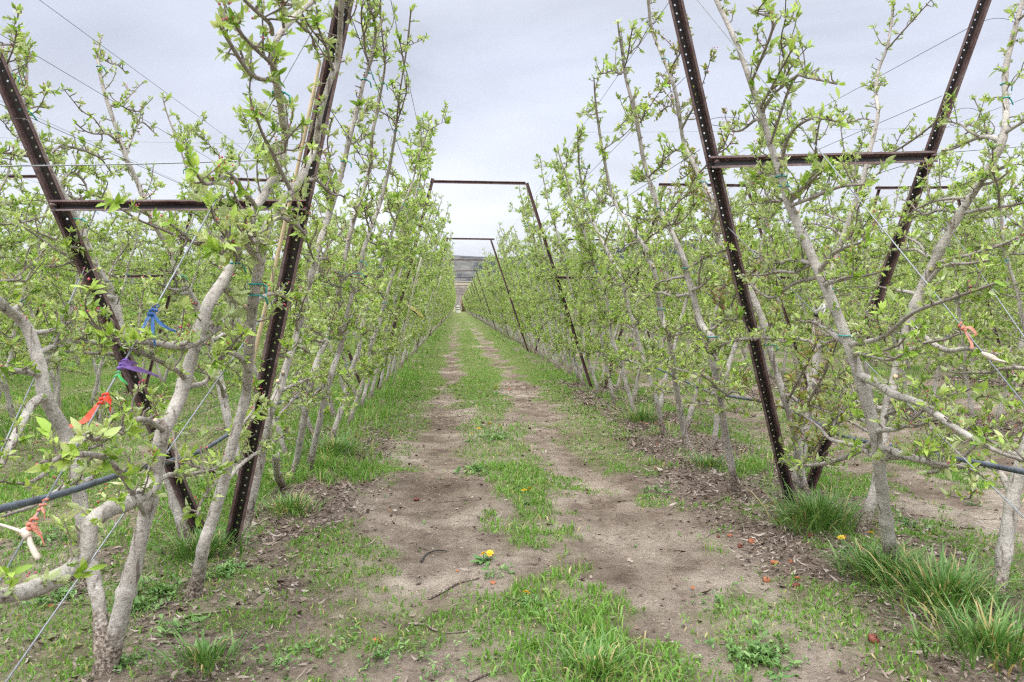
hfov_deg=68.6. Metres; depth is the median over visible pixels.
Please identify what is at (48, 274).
apple tree
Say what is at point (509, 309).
apple tree
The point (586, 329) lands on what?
apple tree
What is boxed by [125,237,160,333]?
apple tree
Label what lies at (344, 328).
apple tree
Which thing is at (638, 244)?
trellis wire
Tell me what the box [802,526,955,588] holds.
grass tuft
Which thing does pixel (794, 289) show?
trellis wire
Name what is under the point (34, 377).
guy cable
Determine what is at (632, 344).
apple tree
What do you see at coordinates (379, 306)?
apple tree
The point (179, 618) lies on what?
fallen stick
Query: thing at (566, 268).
apple tree
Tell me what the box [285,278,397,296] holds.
trellis wire
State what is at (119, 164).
cross wire
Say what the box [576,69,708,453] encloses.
apple tree
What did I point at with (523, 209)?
apple tree
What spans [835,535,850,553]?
dandelion
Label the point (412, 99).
trellis wire
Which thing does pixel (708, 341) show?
apple tree
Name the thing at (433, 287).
apple tree
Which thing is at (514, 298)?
apple tree
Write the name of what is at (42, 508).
ribbon
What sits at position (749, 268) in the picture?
apple tree
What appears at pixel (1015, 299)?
apple tree
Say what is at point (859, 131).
trellis wire
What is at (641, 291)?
trellis wire
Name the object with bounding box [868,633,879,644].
rotten apple
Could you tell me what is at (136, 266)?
apple tree
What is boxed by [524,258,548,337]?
apple tree
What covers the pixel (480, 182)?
top crossbar
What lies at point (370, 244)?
apple tree
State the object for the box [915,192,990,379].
apple tree
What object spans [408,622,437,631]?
fallen stick
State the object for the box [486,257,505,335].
apple tree
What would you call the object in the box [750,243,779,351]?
apple tree
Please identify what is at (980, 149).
cross wire
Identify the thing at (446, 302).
apple tree
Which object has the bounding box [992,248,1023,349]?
apple tree
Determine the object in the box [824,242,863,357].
apple tree
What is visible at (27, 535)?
twine knot
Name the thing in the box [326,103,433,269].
trellis wire
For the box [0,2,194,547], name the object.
apple tree
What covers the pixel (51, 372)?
apple tree
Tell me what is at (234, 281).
apple tree
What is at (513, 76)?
sky
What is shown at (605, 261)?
apple tree
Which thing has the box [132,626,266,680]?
grass tuft
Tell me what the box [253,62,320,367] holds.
wooden stake
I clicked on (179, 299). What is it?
apple tree
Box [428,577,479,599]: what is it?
fallen stick
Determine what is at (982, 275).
guy cable
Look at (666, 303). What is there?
apple tree
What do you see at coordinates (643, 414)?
grass tuft
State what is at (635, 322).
apple tree
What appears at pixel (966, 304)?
apple tree
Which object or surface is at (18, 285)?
apple tree
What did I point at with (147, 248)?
apple tree
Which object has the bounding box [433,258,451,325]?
apple tree
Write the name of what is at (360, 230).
apple tree
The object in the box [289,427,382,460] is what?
grass tuft
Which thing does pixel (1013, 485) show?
apple tree
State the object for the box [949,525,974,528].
fallen stick
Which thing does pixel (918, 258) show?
trellis wire
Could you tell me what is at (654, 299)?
apple tree
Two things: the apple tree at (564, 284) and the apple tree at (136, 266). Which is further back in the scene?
the apple tree at (564, 284)
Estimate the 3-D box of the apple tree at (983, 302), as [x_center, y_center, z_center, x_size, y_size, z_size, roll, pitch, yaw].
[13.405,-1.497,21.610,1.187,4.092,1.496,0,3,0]
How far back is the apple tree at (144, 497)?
2.80 m
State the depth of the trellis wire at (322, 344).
5.86 m
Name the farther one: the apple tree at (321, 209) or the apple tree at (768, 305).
the apple tree at (768, 305)
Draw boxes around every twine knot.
[0,523,41,560]
[981,352,1005,364]
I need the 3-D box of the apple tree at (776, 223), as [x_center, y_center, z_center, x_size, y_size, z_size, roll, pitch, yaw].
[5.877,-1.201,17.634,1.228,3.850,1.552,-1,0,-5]
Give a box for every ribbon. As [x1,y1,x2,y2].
[19,498,48,534]
[25,517,44,545]
[69,392,111,427]
[114,369,127,384]
[116,358,159,377]
[142,305,175,345]
[407,305,423,317]
[957,322,976,348]
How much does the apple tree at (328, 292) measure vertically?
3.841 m
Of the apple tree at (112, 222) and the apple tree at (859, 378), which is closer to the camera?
the apple tree at (859, 378)
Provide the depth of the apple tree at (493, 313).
41.22 m
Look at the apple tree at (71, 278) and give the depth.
19.87 m
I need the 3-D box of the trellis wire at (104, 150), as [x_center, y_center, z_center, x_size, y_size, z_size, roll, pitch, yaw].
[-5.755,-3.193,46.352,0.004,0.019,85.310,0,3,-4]
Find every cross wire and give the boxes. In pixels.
[0,137,328,144]
[0,158,291,166]
[684,125,1021,131]
[936,146,1023,153]
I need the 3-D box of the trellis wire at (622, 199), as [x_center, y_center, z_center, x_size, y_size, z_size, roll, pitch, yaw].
[-1.800,-3.227,47.090,0.004,0.019,84.410,0,3,-4]
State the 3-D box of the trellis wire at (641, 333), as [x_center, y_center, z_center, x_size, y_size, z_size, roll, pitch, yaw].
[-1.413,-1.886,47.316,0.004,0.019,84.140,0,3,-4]
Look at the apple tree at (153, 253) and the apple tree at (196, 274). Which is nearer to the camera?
the apple tree at (196, 274)
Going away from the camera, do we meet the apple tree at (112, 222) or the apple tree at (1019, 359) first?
the apple tree at (1019, 359)
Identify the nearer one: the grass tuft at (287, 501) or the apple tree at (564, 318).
the grass tuft at (287, 501)
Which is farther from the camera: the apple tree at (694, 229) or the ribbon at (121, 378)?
the apple tree at (694, 229)
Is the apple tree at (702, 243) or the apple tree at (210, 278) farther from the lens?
the apple tree at (702, 243)
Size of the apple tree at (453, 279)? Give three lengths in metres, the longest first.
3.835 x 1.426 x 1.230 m
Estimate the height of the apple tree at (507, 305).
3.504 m
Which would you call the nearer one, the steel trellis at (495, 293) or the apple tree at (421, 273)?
the apple tree at (421, 273)
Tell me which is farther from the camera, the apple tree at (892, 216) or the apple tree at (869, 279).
the apple tree at (869, 279)
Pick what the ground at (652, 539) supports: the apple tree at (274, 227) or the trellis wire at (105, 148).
the apple tree at (274, 227)
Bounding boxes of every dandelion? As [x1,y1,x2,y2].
[471,552,490,566]
[476,550,496,567]
[522,591,537,613]
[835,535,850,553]
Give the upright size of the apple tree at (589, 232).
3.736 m
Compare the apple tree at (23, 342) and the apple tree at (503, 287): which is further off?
the apple tree at (503, 287)
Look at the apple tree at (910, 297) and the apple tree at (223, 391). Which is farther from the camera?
the apple tree at (910, 297)
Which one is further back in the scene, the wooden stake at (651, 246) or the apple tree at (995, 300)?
the apple tree at (995, 300)
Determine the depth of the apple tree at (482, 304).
52.24 m
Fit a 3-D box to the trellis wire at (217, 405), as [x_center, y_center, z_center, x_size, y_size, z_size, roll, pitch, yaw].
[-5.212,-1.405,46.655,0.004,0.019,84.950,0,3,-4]
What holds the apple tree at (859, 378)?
on the ground at (652, 539)
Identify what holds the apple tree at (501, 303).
on the ground at (652, 539)
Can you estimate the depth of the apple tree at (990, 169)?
4.70 m
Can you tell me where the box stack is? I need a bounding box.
[455,306,460,312]
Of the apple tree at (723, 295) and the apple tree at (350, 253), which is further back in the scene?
the apple tree at (723, 295)
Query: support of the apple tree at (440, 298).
on the ground at (652, 539)
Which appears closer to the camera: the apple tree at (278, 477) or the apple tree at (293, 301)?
the apple tree at (278, 477)
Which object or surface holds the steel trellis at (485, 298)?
on the ground at (652, 539)
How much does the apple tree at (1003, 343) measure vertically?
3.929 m
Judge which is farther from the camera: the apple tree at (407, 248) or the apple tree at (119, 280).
the apple tree at (119, 280)
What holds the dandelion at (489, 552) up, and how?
on the ground at (652, 539)
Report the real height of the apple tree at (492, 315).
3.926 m
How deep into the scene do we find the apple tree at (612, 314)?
10.20 m
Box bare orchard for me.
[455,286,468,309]
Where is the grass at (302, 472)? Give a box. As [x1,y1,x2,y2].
[0,316,1023,681]
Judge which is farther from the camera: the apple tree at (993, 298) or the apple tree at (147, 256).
the apple tree at (147, 256)
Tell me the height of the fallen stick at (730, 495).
0.022 m
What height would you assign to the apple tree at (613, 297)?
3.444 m
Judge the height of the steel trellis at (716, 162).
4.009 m
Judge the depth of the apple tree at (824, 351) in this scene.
13.04 m
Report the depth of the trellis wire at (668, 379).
7.65 m
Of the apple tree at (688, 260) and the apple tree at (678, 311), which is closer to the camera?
the apple tree at (688, 260)
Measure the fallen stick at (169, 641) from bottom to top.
0.019 m
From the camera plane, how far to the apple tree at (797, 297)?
21.73 m
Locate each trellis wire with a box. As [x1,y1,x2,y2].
[0,104,350,259]
[1,34,308,217]
[6,249,243,279]
[28,113,180,182]
[34,192,245,249]
[40,0,374,245]
[72,278,357,299]
[144,345,362,435]
[249,339,405,437]
[268,317,418,359]
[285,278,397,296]
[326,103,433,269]
[348,9,439,257]
[391,2,446,256]
[479,309,738,347]
[486,150,698,287]
[491,2,668,257]
[501,219,712,291]
[516,285,722,301]
[530,28,967,266]
[540,335,750,407]
[541,77,684,221]
[574,163,910,269]
[585,286,864,300]
[609,96,940,240]
[645,247,1020,286]
[678,99,1021,225]
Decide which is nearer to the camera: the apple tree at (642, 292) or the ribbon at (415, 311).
the ribbon at (415, 311)
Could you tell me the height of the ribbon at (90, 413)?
0.105 m
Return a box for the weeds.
[0,418,1011,681]
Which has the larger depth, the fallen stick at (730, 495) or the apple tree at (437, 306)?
the apple tree at (437, 306)
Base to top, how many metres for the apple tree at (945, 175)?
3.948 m
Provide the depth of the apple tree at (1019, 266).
13.53 m
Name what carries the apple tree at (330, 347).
on the ground at (652, 539)
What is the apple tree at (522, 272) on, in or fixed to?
on the ground at (652, 539)
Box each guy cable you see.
[0,0,329,581]
[0,267,85,450]
[5,282,285,681]
[697,0,1023,403]
[728,227,1023,517]
[921,187,1023,336]
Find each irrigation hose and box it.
[0,356,360,512]
[542,334,1023,474]
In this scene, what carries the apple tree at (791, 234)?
on the ground at (652, 539)
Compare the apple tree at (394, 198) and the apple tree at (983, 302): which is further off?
the apple tree at (983, 302)
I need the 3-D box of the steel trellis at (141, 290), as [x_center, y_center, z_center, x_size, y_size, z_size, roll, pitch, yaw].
[-11.166,-1.396,23.313,2.520,3.708,0.088,0,2,-4]
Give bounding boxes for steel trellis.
[0,0,353,545]
[93,191,196,392]
[110,236,189,335]
[293,178,434,389]
[369,238,447,350]
[476,271,501,329]
[484,260,535,336]
[490,240,564,351]
[525,183,665,387]
[622,240,696,349]
[668,0,991,504]
[745,185,880,387]
[955,194,1023,384]
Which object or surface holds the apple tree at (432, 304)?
on the ground at (652, 539)
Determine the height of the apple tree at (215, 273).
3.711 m
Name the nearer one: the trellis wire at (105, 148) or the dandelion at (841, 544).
the dandelion at (841, 544)
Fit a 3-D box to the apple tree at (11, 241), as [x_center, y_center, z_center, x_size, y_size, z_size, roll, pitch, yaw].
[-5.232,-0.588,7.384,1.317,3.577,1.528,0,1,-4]
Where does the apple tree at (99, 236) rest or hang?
on the ground at (652, 539)
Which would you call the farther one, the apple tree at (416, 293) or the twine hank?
the apple tree at (416, 293)
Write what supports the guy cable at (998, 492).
attached to the steel trellis at (716, 162)
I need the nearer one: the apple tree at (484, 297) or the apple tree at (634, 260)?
the apple tree at (634, 260)
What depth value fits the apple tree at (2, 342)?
14.71 m
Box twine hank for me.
[811,301,826,337]
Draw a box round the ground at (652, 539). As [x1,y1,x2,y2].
[0,281,1023,681]
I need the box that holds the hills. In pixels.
[41,241,914,280]
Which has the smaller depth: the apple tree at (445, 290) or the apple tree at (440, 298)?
the apple tree at (440, 298)
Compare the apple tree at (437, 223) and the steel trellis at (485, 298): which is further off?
the steel trellis at (485, 298)
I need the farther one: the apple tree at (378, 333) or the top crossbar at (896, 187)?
the top crossbar at (896, 187)
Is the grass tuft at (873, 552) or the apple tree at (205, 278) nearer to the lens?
the grass tuft at (873, 552)
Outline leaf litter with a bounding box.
[0,374,1023,681]
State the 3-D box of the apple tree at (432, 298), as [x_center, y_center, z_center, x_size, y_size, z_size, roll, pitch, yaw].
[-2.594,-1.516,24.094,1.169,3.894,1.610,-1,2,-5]
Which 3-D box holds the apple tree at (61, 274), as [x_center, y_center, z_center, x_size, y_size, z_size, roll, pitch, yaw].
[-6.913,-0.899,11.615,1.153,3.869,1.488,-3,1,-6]
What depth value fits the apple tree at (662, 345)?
24.05 m
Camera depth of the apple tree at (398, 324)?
12.87 m
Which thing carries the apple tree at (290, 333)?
on the ground at (652, 539)
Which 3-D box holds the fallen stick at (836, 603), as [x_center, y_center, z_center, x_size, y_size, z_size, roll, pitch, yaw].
[1.719,1.302,3.790,0.255,0.035,0.050,-1,3,-12]
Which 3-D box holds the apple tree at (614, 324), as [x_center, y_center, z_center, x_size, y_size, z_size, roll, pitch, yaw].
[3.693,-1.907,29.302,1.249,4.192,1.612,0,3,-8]
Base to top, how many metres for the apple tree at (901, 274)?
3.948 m
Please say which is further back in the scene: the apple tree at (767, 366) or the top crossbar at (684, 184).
the apple tree at (767, 366)
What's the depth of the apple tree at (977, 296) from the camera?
8.89 m
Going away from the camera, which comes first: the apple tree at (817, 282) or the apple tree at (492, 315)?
the apple tree at (817, 282)
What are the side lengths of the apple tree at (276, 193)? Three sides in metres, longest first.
3.948 x 1.780 x 1.219 m
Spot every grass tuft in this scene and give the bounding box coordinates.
[129,519,270,567]
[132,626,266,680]
[254,486,338,519]
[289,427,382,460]
[532,616,663,681]
[609,402,674,423]
[676,447,740,472]
[734,475,898,538]
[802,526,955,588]
[833,530,1023,626]
[879,570,1023,681]
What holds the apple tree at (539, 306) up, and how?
on the ground at (652, 539)
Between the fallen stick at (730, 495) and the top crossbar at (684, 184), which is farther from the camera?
the top crossbar at (684, 184)
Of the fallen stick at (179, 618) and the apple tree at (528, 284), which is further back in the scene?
the apple tree at (528, 284)
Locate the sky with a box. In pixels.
[0,0,1023,263]
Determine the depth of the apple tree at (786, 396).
5.53 m
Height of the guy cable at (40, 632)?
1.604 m
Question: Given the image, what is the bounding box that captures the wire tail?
[5,118,29,130]
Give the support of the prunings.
on the ground at (652, 539)
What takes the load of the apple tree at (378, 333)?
on the ground at (652, 539)
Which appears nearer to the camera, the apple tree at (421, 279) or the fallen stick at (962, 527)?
the fallen stick at (962, 527)
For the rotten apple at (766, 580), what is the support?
on the ground at (652, 539)
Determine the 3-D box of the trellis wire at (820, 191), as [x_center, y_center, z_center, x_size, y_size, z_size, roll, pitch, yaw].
[-0.116,-3.240,47.362,0.004,0.019,84.110,0,3,-4]
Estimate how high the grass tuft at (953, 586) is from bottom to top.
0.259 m
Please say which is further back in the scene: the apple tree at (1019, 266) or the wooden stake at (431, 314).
the wooden stake at (431, 314)
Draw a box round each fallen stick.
[158,640,215,646]
[178,609,228,619]
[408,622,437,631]
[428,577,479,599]
[469,670,492,681]
[709,489,757,504]
[832,594,876,605]
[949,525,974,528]
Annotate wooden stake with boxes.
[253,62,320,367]
[392,257,421,385]
[422,276,440,351]
[435,288,444,334]
[619,158,670,387]
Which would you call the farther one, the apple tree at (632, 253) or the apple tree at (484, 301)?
the apple tree at (484, 301)
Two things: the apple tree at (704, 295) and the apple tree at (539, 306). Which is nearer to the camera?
the apple tree at (704, 295)
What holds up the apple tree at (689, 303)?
on the ground at (652, 539)
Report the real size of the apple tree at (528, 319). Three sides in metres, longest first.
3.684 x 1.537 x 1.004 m
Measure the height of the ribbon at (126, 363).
0.064 m
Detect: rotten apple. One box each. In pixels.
[763,576,769,582]
[771,560,778,564]
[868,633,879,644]
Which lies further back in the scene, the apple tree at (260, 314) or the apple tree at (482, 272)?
the apple tree at (482, 272)
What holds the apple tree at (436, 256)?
on the ground at (652, 539)
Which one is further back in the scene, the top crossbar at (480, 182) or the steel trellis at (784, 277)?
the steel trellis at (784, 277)
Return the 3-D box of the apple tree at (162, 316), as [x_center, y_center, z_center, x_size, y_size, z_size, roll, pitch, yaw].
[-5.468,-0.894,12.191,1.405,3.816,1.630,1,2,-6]
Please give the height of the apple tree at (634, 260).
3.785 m
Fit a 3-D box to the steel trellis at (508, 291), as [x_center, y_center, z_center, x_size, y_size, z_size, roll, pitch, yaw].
[0.562,-1.441,24.298,2.520,3.708,0.086,-1,2,-4]
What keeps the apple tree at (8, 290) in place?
on the ground at (652, 539)
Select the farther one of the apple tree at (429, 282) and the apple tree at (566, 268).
the apple tree at (429, 282)
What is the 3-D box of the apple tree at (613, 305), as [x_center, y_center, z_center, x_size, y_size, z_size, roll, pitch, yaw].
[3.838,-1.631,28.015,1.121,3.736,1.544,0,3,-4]
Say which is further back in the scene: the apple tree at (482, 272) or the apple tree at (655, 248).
the apple tree at (482, 272)
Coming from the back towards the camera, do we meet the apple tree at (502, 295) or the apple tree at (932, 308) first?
the apple tree at (502, 295)
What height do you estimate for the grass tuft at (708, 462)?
0.152 m
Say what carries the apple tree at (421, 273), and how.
on the ground at (652, 539)
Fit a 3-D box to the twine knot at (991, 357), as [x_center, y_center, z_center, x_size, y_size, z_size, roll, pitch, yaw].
[1.940,0.069,3.027,0.099,0.053,0.022,0,3,-4]
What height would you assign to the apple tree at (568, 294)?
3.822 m
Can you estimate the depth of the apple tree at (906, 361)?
17.15 m
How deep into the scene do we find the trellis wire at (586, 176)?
9.37 m
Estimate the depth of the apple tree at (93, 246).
21.72 m
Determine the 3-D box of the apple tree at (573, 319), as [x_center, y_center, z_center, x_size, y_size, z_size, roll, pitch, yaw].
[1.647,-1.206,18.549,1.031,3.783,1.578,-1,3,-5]
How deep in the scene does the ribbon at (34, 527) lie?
2.19 m
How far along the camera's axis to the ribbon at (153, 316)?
2.60 m
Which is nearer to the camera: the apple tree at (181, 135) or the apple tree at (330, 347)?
the apple tree at (181, 135)
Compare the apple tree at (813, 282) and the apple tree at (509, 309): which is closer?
the apple tree at (813, 282)
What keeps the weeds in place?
on the ground at (652, 539)
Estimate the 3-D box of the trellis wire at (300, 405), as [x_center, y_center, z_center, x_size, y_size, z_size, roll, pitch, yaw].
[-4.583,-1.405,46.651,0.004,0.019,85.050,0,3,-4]
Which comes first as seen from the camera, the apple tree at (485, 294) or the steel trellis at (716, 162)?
the steel trellis at (716, 162)
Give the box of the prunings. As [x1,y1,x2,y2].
[54,407,1020,681]
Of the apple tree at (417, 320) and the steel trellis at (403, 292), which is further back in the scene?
the apple tree at (417, 320)
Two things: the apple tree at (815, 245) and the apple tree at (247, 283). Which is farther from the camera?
the apple tree at (247, 283)
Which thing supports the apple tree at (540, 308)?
on the ground at (652, 539)
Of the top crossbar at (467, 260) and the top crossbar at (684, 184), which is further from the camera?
the top crossbar at (467, 260)
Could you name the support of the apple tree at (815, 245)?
on the ground at (652, 539)
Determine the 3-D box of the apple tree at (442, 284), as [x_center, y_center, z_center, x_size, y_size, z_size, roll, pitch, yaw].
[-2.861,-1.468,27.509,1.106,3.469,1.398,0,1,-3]
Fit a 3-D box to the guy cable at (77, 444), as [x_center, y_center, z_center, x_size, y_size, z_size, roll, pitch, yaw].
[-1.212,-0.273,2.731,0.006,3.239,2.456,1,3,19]
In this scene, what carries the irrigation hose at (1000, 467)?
hanging from the steel trellis at (716, 162)
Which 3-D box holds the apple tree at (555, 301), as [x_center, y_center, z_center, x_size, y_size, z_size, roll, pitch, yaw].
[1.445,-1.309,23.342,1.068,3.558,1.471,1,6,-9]
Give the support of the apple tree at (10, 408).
on the ground at (652, 539)
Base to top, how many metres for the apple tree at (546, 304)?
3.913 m
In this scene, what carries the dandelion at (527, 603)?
on the ground at (652, 539)
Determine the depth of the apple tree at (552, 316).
15.90 m
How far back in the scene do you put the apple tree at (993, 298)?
15.47 m
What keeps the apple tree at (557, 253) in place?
on the ground at (652, 539)
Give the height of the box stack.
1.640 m
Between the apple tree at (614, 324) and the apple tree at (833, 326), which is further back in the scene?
the apple tree at (614, 324)
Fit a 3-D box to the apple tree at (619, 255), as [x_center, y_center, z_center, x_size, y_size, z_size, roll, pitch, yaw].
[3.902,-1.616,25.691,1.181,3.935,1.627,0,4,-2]
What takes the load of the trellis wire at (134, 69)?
attached to the steel trellis at (61, 208)
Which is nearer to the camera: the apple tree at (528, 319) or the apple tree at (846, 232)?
the apple tree at (846, 232)
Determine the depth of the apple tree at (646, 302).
23.28 m
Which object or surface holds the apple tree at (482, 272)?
on the ground at (652, 539)
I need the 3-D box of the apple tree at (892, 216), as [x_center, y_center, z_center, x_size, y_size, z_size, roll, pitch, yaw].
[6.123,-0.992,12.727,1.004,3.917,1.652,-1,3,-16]
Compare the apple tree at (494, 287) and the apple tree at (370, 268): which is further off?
the apple tree at (494, 287)
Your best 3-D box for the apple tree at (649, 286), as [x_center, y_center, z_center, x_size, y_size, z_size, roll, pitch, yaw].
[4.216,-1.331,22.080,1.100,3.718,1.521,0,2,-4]
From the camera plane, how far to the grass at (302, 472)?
5.07 m
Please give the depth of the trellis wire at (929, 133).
7.96 m
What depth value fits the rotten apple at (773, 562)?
4.37 m
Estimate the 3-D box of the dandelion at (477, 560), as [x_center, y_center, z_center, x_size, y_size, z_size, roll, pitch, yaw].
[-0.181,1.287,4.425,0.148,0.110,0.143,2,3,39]
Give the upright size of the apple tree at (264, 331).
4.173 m
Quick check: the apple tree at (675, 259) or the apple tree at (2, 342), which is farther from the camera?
the apple tree at (675, 259)
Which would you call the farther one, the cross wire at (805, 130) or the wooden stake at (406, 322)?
the wooden stake at (406, 322)
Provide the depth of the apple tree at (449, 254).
30.30 m
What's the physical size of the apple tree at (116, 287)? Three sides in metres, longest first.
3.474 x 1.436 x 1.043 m
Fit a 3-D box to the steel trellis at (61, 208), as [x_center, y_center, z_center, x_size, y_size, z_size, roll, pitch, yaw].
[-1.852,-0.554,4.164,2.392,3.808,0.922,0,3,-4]
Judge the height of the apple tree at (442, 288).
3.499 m
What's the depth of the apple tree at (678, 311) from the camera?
19.87 m
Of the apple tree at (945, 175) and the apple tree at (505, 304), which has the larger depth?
the apple tree at (505, 304)
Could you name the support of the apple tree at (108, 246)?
on the ground at (652, 539)
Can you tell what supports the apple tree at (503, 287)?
on the ground at (652, 539)
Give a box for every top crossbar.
[3,175,36,177]
[211,178,292,182]
[434,180,525,184]
[447,238,494,239]
[451,259,482,260]
[659,183,745,186]
[875,186,955,188]
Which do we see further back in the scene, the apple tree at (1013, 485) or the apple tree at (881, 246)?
the apple tree at (881, 246)
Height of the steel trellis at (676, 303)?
3.708 m
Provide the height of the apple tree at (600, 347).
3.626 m
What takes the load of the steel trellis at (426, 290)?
on the ground at (652, 539)
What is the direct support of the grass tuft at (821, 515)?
on the ground at (652, 539)
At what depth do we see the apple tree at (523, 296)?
19.39 m
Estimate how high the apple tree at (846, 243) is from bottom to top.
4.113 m
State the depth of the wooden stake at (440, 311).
32.21 m
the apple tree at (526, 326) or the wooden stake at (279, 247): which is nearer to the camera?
the wooden stake at (279, 247)
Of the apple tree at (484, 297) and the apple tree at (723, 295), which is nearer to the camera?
the apple tree at (723, 295)
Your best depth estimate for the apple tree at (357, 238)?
17.11 m
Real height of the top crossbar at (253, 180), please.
0.058 m
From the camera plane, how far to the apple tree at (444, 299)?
44.86 m
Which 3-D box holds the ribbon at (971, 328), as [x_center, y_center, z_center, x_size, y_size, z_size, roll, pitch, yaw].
[1.876,-0.024,3.095,0.025,0.111,0.075,-1,3,-27]
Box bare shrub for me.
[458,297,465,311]
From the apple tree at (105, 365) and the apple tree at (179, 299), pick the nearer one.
the apple tree at (105, 365)
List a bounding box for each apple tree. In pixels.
[0,0,333,674]
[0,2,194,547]
[0,89,53,332]
[0,140,93,399]
[0,160,74,408]
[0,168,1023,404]
[0,198,126,658]
[0,208,38,349]
[0,248,36,350]
[0,311,28,421]
[4,228,57,350]
[6,159,100,395]
[22,213,83,364]
[31,146,129,401]
[39,212,94,369]
[51,196,130,367]
[57,231,93,335]
[59,31,247,493]
[76,224,125,365]
[79,161,178,407]
[87,234,131,322]
[88,223,143,336]
[98,174,163,382]
[104,251,133,327]
[112,244,158,333]
[116,185,177,362]
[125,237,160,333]
[131,164,217,394]
[135,240,171,325]
[143,0,360,601]
[145,244,177,345]
[148,212,198,361]
[153,181,224,386]
[159,92,291,460]
[161,242,197,352]
[174,259,208,350]
[177,231,215,342]
[182,220,236,358]
[189,123,323,438]
[190,272,207,326]
[192,196,241,347]
[213,226,244,344]
[217,210,268,363]
[227,0,398,536]
[231,104,336,417]
[235,222,278,365]
[239,259,266,336]
[258,254,288,360]
[262,170,350,405]
[265,0,403,488]
[285,245,308,330]
[286,167,356,393]
[293,3,429,471]
[299,243,331,344]
[308,167,370,388]
[313,196,379,374]
[325,202,374,376]
[329,101,451,440]
[330,210,387,367]
[339,219,396,361]
[346,130,437,425]
[350,221,397,358]
[353,132,436,410]
[354,232,391,366]
[358,225,401,356]
[367,149,435,400]
[378,187,431,391]
[384,192,438,383]
[388,194,443,377]
[389,203,435,371]
[398,201,451,364]
[399,213,450,367]
[405,238,441,360]
[410,230,453,356]
[413,232,448,353]
[416,237,446,351]
[418,242,449,346]
[419,235,451,347]
[422,254,453,343]
[422,257,449,339]
[424,246,451,340]
[426,241,454,340]
[430,257,453,335]
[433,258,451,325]
[437,274,455,327]
[437,280,451,326]
[441,268,452,310]
[475,269,492,327]
[476,266,494,329]
[476,278,491,326]
[477,268,496,329]
[478,261,507,337]
[480,268,498,331]
[482,247,511,338]
[482,267,502,333]
[483,267,501,333]
[484,268,499,329]
[484,270,503,333]
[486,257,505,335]
[487,266,505,334]
[488,254,513,339]
[489,253,521,344]
[493,260,516,340]
[494,237,525,347]
[496,258,522,345]
[497,230,536,353]
[497,232,531,351]
[497,259,518,342]
[498,223,550,362]
[500,246,528,348]
[508,199,571,375]
[508,234,540,356]
[509,227,547,358]
[511,225,556,366]
[515,185,579,380]
[518,214,560,370]
[520,253,546,340]
[521,185,586,386]
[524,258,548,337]
[526,254,554,343]
[530,246,554,345]
[531,248,559,347]
[533,137,637,412]
[537,160,599,394]
[539,237,573,344]
[540,243,577,352]
[545,230,578,354]
[550,168,623,403]
[550,222,600,358]
[557,225,599,360]
[560,215,601,365]
[569,119,669,435]
[570,220,614,369]
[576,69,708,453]
[580,219,639,371]
[590,214,638,379]
[593,9,795,491]
[596,249,617,338]
[598,181,682,386]
[600,248,627,342]
[603,243,633,346]
[610,237,637,328]
[614,195,689,393]
[627,237,653,343]
[633,245,659,349]
[633,251,660,343]
[640,0,854,499]
[642,242,669,347]
[645,256,668,349]
[651,240,682,357]
[653,136,736,416]
[653,233,692,346]
[653,247,681,340]
[661,247,689,347]
[672,201,707,335]
[673,236,713,341]
[677,220,726,364]
[683,237,721,352]
[689,188,751,370]
[701,227,757,357]
[714,0,1023,563]
[720,232,757,365]
[727,218,776,378]
[735,185,809,385]
[739,209,783,368]
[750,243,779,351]
[755,192,810,372]
[767,185,834,391]
[773,0,949,497]
[776,186,829,377]
[777,225,810,349]
[787,220,838,350]
[796,224,842,354]
[797,0,1023,536]
[802,173,889,400]
[808,169,879,373]
[808,216,858,337]
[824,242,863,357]
[831,211,878,366]
[836,110,936,411]
[836,165,914,389]
[841,230,888,360]
[865,198,911,369]
[866,150,978,363]
[869,213,921,363]
[891,218,952,374]
[898,223,943,353]
[902,144,1012,424]
[906,235,952,356]
[915,160,1023,405]
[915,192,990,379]
[916,151,1023,605]
[920,223,975,370]
[944,215,983,359]
[949,94,1023,383]
[951,195,1023,376]
[959,220,1009,346]
[969,172,1023,357]
[972,236,1012,346]
[973,215,1023,426]
[988,219,1023,380]
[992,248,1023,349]
[1001,230,1022,334]
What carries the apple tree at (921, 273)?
on the ground at (652, 539)
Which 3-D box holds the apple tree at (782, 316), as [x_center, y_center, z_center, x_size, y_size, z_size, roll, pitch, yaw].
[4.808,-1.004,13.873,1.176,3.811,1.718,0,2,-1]
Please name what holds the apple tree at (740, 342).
on the ground at (652, 539)
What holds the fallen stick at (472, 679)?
on the ground at (652, 539)
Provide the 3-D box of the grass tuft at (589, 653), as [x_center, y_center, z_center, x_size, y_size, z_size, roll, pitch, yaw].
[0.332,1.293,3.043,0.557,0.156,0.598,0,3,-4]

